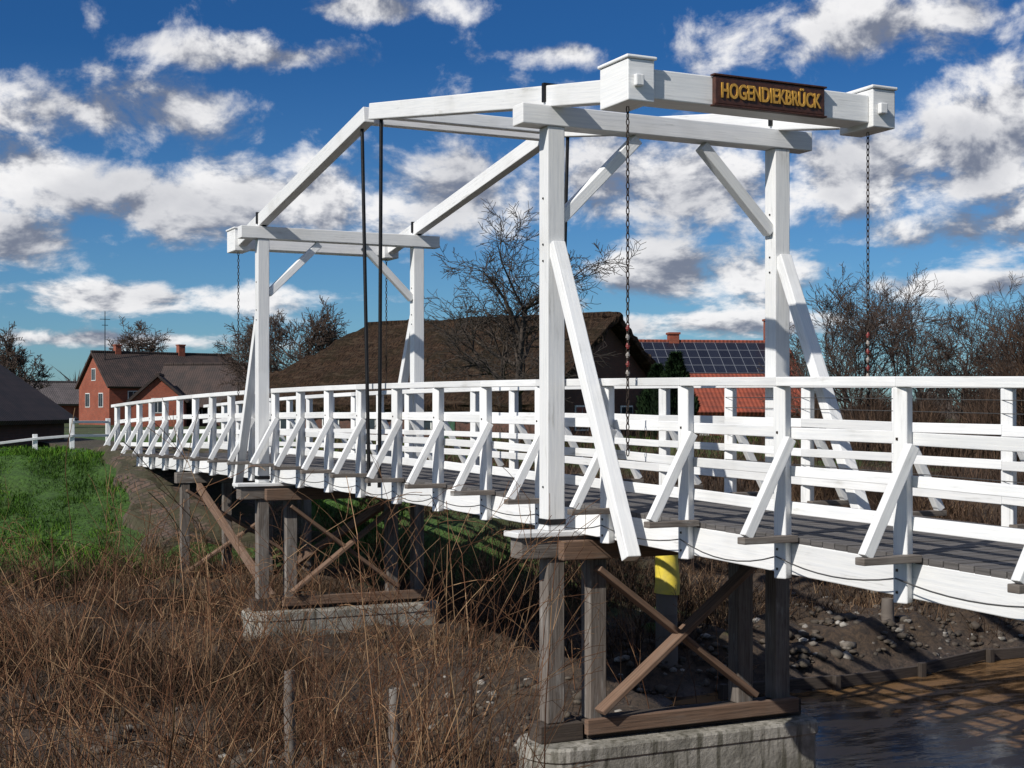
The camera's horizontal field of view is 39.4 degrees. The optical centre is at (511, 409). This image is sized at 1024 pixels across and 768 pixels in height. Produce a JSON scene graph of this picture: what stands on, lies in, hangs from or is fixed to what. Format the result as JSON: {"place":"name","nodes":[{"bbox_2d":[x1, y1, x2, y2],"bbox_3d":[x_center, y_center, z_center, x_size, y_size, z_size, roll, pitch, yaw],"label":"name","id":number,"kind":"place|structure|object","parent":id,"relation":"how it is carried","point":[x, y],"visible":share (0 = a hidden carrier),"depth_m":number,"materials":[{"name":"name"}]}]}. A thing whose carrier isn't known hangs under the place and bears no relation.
{"place":"outdoors","nodes":[
{"label":"outdoors","id":0,"kind":"place"},
{"bbox_2d":[38,437,158,449],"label":"footpath","id":1,"kind":"structure","parent":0,"point":[85,443],"depth_m":49.65,"materials":[{"name":"brick"}]},
{"bbox_2d":[0,418,1023,767],"bbox_3d":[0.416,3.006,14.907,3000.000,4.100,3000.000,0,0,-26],"label":"ground","id":2,"kind":"structure","parent":0,"point":[866,632],"depth_m":24.30,"materials":[{"name":"brown soil"}]},
{"bbox_2d":[0,321,54,389],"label":"bare tree","id":3,"kind":"object","parent":2,"relation":"on","point":[17,362],"visible":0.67,"depth_m":118.91,"materials":[{"name":"brown plant"}]},
{"bbox_2d":[0,364,78,447],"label":"brick barn","id":4,"kind":"structure","parent":2,"relation":"on","point":[27,410],"depth_m":50.99,"materials":[{"name":"tile"}]},
{"bbox_2d":[27,380,78,420],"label":"brick cottage","id":5,"kind":"structure","parent":2,"relation":"on","point":[64,395],"depth_m":162.70,"materials":[{"name":"grey tile"}]},
{"bbox_2d":[0,418,110,449],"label":"white fence","id":6,"kind":"object","parent":2,"relation":"on","point":[35,438],"visible":0.75,"depth_m":38.46,"materials":[{"name":"paint"}]},
{"bbox_2d":[79,358,138,424],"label":"walls","id":7,"kind":"structure","parent":2,"relation":"on","point":[94,411],"depth_m":144.61,"materials":[{"name":"red brick"}]},
{"bbox_2d":[85,369,135,406],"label":"windows","id":8,"kind":"structure","parent":7,"relation":"attached to","point":[87,395],"depth_m":145.27,"materials":[{"name":"white glass"}]},
{"bbox_2d":[85,368,136,406],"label":"window frames","id":9,"kind":"structure","parent":7,"relation":"attached to","point":[102,393],"depth_m":144.95,"materials":[{"name":"white wood"}]},
{"bbox_2d":[74,352,231,388],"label":"roof","id":10,"kind":"structure","parent":7,"relation":"on","point":[131,370],"depth_m":146.03,"materials":[{"name":"tile"}]},
{"bbox_2d":[113,344,121,353],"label":"chimney","id":11,"kind":"object","parent":10,"relation":"on","point":[117,348],"visible":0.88,"depth_m":146.69,"materials":[{"name":"red brick"}]},
{"bbox_2d":[90,350,228,355],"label":"ridge cap","id":12,"kind":"object","parent":10,"relation":"on","point":[136,352],"visible":0.89,"depth_m":149.07,"materials":[{"name":"tile"}]},
{"bbox_2d":[175,344,185,355],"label":"chimney","id":13,"kind":"object","parent":10,"relation":"on","point":[180,349],"visible":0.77,"depth_m":150.91,"materials":[{"name":"red brick"}]},
{"bbox_2d":[106,315,173,351],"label":"bare tree","id":14,"kind":"object","parent":2,"relation":"on","point":[134,343],"visible":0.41,"depth_m":173.92,"materials":[{"name":"brown plant"}]},
{"bbox_2d":[126,373,191,426],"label":"farmhouse","id":15,"kind":"object","parent":2,"relation":"on","point":[159,385],"visible":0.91,"depth_m":129.01,"materials":[{"name":"red brick"}]},
{"bbox_2d":[155,402,161,411],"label":"windows","id":16,"kind":"structure","parent":15,"relation":"in","point":[159,403],"depth_m":129.00,"materials":[{"name":"grey glass"}]},
{"bbox_2d":[161,362,246,425],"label":"farmhouse","id":17,"kind":"object","parent":2,"relation":"on","point":[192,378],"visible":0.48,"depth_m":136.48,"materials":[{"name":"brick"}]},
{"bbox_2d":[199,409,206,413],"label":"windows","id":18,"kind":"structure","parent":17,"relation":"in","point":[202,411],"depth_m":134.44,"materials":[{"name":"black glass"}]},
{"bbox_2d":[0,444,408,588],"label":"green grass","id":19,"kind":"structure","parent":2,"relation":"on","point":[37,454],"depth_m":33.00,"materials":[{"name":"green plant"}]},
{"bbox_2d":[92,442,321,554],"bbox_3d":[-7.667,2.167,35.105,4.538,2.618,7.000,0,0,-26],"label":"stone revetment","id":20,"kind":"object","parent":2,"relation":"on","point":[145,478],"visible":0.39,"depth_m":33.44,"materials":[{"name":"stone"}]},
{"bbox_2d":[213,309,291,390],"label":"bare tree","id":21,"kind":"object","parent":2,"relation":"on","point":[243,360],"visible":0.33,"depth_m":113.74,"materials":[{"name":"brown plant"}]},
{"bbox_2d":[284,670,296,764],"bbox_3d":[-2.560,3.747,16.501,0.144,1.487,0.140,0,0,-26],"label":"old wooden post","id":22,"kind":"object","parent":2,"relation":"on","point":[292,743],"visible":0.6,"depth_m":16.45,"materials":[{"name":"grey wood"}]},
{"bbox_2d":[232,295,351,372],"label":"bare tree","id":23,"kind":"object","parent":2,"relation":"on","point":[323,325],"visible":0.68,"depth_m":109.34,"materials":[{"name":"brown plant"}]},
{"bbox_2d":[0,398,608,767],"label":"bramble shrub","id":24,"kind":"object","parent":2,"relation":"on","point":[306,749],"visible":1,"depth_m":6.56,"materials":[{"name":"brown plant"}]},
{"bbox_2d":[287,320,346,364],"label":"bare tree","id":25,"kind":"object","parent":2,"relation":"on","point":[335,331],"visible":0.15,"depth_m":109.85,"materials":[{"name":"brown plant"}]},
{"bbox_2d":[0,468,757,767],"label":"bramble thicket","id":26,"kind":"object","parent":2,"relation":"on","point":[207,615],"visible":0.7,"depth_m":20.82,"materials":[{"name":"brown plant"}]},
{"bbox_2d":[388,687,401,767],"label":"old wooden post","id":27,"kind":"object","parent":2,"relation":"on","point":[393,699],"visible":0.59,"depth_m":15.74,"materials":[{"name":"grey wood"}]},
{"bbox_2d":[0,435,800,455],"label":"meadow grass","id":28,"kind":"structure","parent":2,"relation":"on","point":[20,446],"depth_m":47.92,"materials":[{"name":"green plant"}]},
{"bbox_2d":[216,311,655,437],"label":"thatched farmhouse","id":29,"kind":"object","parent":2,"relation":"on","point":[340,361],"visible":0.35,"depth_m":74.05,"materials":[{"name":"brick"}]},
{"bbox_2d":[444,411,454,437],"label":"door","id":30,"kind":"structure","parent":29,"relation":"in","point":[452,423],"depth_m":69.88,"materials":[{"name":"green wood"}]},
{"bbox_2d":[280,405,632,430],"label":"window frames","id":31,"kind":"structure","parent":29,"relation":"in","point":[575,405],"depth_m":72.56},
{"bbox_2d":[281,407,632,429],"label":"windows","id":32,"kind":"structure","parent":29,"relation":"in","point":[578,409],"depth_m":72.65,"materials":[{"name":"black glass"}]},
{"bbox_2d":[0,437,1023,767],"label":"dry reeds","id":33,"kind":"object","parent":2,"relation":"on","point":[700,591],"visible":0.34,"depth_m":23.39,"materials":[{"name":"brown plant"}]},
{"bbox_2d":[25,360,1000,419],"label":"distant trees","id":34,"kind":"object","parent":2,"relation":"on","point":[949,405],"depth_m":243.35,"materials":[{"name":"brown wood"}]},
{"bbox_2d":[402,198,645,443],"bbox_3d":[0.085,-3.024,51.711,8.583,9.096,8.328,0,0,-26],"label":"bare tree","id":35,"kind":"object","parent":2,"relation":"on","point":[516,341],"visible":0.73,"depth_m":51.68,"materials":[{"name":"brown plant"}]},
{"bbox_2d":[78,589,1023,767],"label":"riprap rocks","id":36,"kind":"object","parent":2,"relation":"on","point":[803,661],"visible":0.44,"depth_m":22.18,"materials":[{"name":"grey stone"}]},
{"bbox_2d":[104,53,1023,767],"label":"wooden drawbridge","id":37,"kind":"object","parent":2,"relation":"on","point":[898,547],"visible":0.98,"depth_m":15.29,"materials":[{"name":"white wood"}]},
{"bbox_2d":[710,73,826,118],"bbox_3d":[2.515,-3.060,13.950,1.340,0.308,0.072,0,0,-26],"label":"name sign","id":38,"kind":"object","parent":37,"relation":"attached to","point":[763,95],"visible":1,"depth_m":13.91,"materials":[{"name":"brown wood"}]},
{"bbox_2d":[635,362,664,438],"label":"evergreen shrub","id":39,"kind":"object","parent":2,"relation":"on","point":[643,404],"visible":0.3,"depth_m":65.73,"materials":[{"name":"green plant"}]},
{"bbox_2d":[293,415,1023,615],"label":"bank brush","id":40,"kind":"object","parent":2,"relation":"on","point":[716,439],"visible":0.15,"depth_m":37.78,"materials":[{"name":"brown plant"}]},
{"bbox_2d":[647,350,699,439],"bbox_3d":[7.151,-0.557,61.867,2.712,4.111,2.638,0,0,-26],"label":"evergreen shrub","id":41,"kind":"object","parent":2,"relation":"on","point":[674,366],"visible":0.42,"depth_m":61.66,"materials":[{"name":"green plant"}]},
{"bbox_2d":[710,416,800,435],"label":"walls","id":42,"kind":"structure","parent":2,"relation":"on","point":[756,416],"depth_m":75.21,"materials":[{"name":"red brick"}]},
{"bbox_2d":[690,352,820,415],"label":"roof","id":43,"kind":"structure","parent":42,"relation":"on","point":[711,401],"depth_m":75.56,"materials":[{"name":"red tile"}]},
{"bbox_2d":[666,332,680,342],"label":"chimney","id":44,"kind":"object","parent":43,"relation":"on","point":[672,337],"visible":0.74,"depth_m":79.44,"materials":[{"name":"red brick"}]},
{"bbox_2d":[638,339,764,342],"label":"ridge cap","id":45,"kind":"object","parent":43,"relation":"on","point":[710,341],"visible":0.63,"depth_m":79.82,"materials":[{"name":"red tile"}]},
{"bbox_2d":[640,342,764,373],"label":"solar panels","id":46,"kind":"object","parent":43,"relation":"on","point":[723,358],"visible":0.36,"depth_m":78.71,"materials":[{"name":"blue glass"}]},
{"bbox_2d":[762,319,764,339],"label":"chimney","id":47,"kind":"object","parent":43,"relation":"on","point":[763,320],"visible":0.18,"depth_m":80.54,"materials":[{"name":"red brick"}]},
{"bbox_2d":[757,299,865,427],"bbox_3d":[12.952,-1.632,60.328,4.906,6.312,4.424,0,0,24],"label":"bare tree","id":48,"kind":"object","parent":2,"relation":"on","point":[844,366],"visible":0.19,"depth_m":59.98,"materials":[{"name":"brown plant"}]},
{"bbox_2d":[757,263,947,417],"bbox_3d":[11.083,-1.763,48.236,6.753,6.423,5.399,0,0,-26],"label":"bare tree","id":49,"kind":"object","parent":2,"relation":"on","point":[873,330],"visible":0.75,"depth_m":47.95,"materials":[{"name":"brown plant"}]},
{"bbox_2d":[718,647,1023,699],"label":"bank retaining boards","id":50,"kind":"object","parent":2,"relation":"on","point":[839,682],"visible":0.67,"depth_m":22.33,"materials":[{"name":"brown wood"}]},
{"bbox_2d":[881,597,894,621],"bbox_3d":[6.445,3.647,24.501,0.239,0.856,0.240,0,0,-26],"label":"old wooden post","id":51,"kind":"object","parent":2,"relation":"on","point":[887,608],"visible":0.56,"depth_m":24.41,"materials":[{"name":"grey wood"}]},
{"bbox_2d":[829,260,970,410],"bbox_3d":[15.100,-2.189,55.338,5.197,7.326,7.599,0,0,20],"label":"bare tree","id":52,"kind":"object","parent":2,"relation":"on","point":[907,359],"visible":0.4,"depth_m":55.11,"materials":[{"name":"brown plant"}]},
{"bbox_2d":[899,624,904,639],"bbox_3d":[6.547,3.879,24.001,0.109,0.573,0.100,0,0,-26],"label":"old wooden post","id":53,"kind":"object","parent":2,"relation":"on","point":[901,626],"visible":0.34,"depth_m":23.96,"materials":[{"name":"grey wood"}]},
{"bbox_2d":[791,388,1021,461],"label":"thicket undergrowth","id":54,"kind":"object","parent":2,"relation":"on","point":[935,417],"visible":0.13,"depth_m":45.85,"materials":[{"name":"brown plant"}]},
{"bbox_2d":[889,290,1023,421],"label":"bare tree","id":55,"kind":"object","parent":2,"relation":"on","point":[948,353],"visible":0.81,"depth_m":50.25,"materials":[{"name":"brown plant"}]},
{"bbox_2d":[954,271,1023,400],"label":"bare tree","id":56,"kind":"object","parent":2,"relation":"on","point":[988,319],"visible":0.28,"depth_m":62.95,"materials":[{"name":"brown plant"}]},
{"bbox_2d":[959,291,1023,394],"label":"bare tree","id":57,"kind":"object","parent":2,"relation":"on","point":[1003,321],"visible":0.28,"depth_m":55.92,"materials":[{"name":"brown plant"}]},
{"bbox_2d":[964,316,1023,419],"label":"bare tree","id":58,"kind":"object","parent":2,"relation":"on","point":[1006,352],"visible":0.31,"depth_m":49.57,"materials":[{"name":"brown plant"}]},
{"bbox_2d":[973,310,1023,461],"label":"bare tree","id":59,"kind":"object","parent":2,"relation":"on","point":[1020,406],"visible":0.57,"depth_m":43.60,"materials":[{"name":"brown plant"}]},
{"bbox_2d":[0,0,1023,407],"label":"sky","id":60,"kind":"structure","parent":0,"point":[135,134],"materials":[{"name":"blue"}]},
{"bbox_2d":[664,658,1023,767],"bbox_3d":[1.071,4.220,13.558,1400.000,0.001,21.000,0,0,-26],"label":"river water","id":61,"kind":"structure","parent":0,"point":[970,715],"depth_m":19.50,"materials":[{"name":"liquid"}]},
{"bbox_2d":[654,555,679,668],"bbox_3d":[2.365,3.668,21.801,0.403,3.182,0.390,0,0,-26],"label":"mooring pile","id":62,"kind":"object","parent":61,"relation":"in","point":[667,575],"visible":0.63,"depth_m":21.65,"materials":[{"name":"yellow paint"}]}
]}

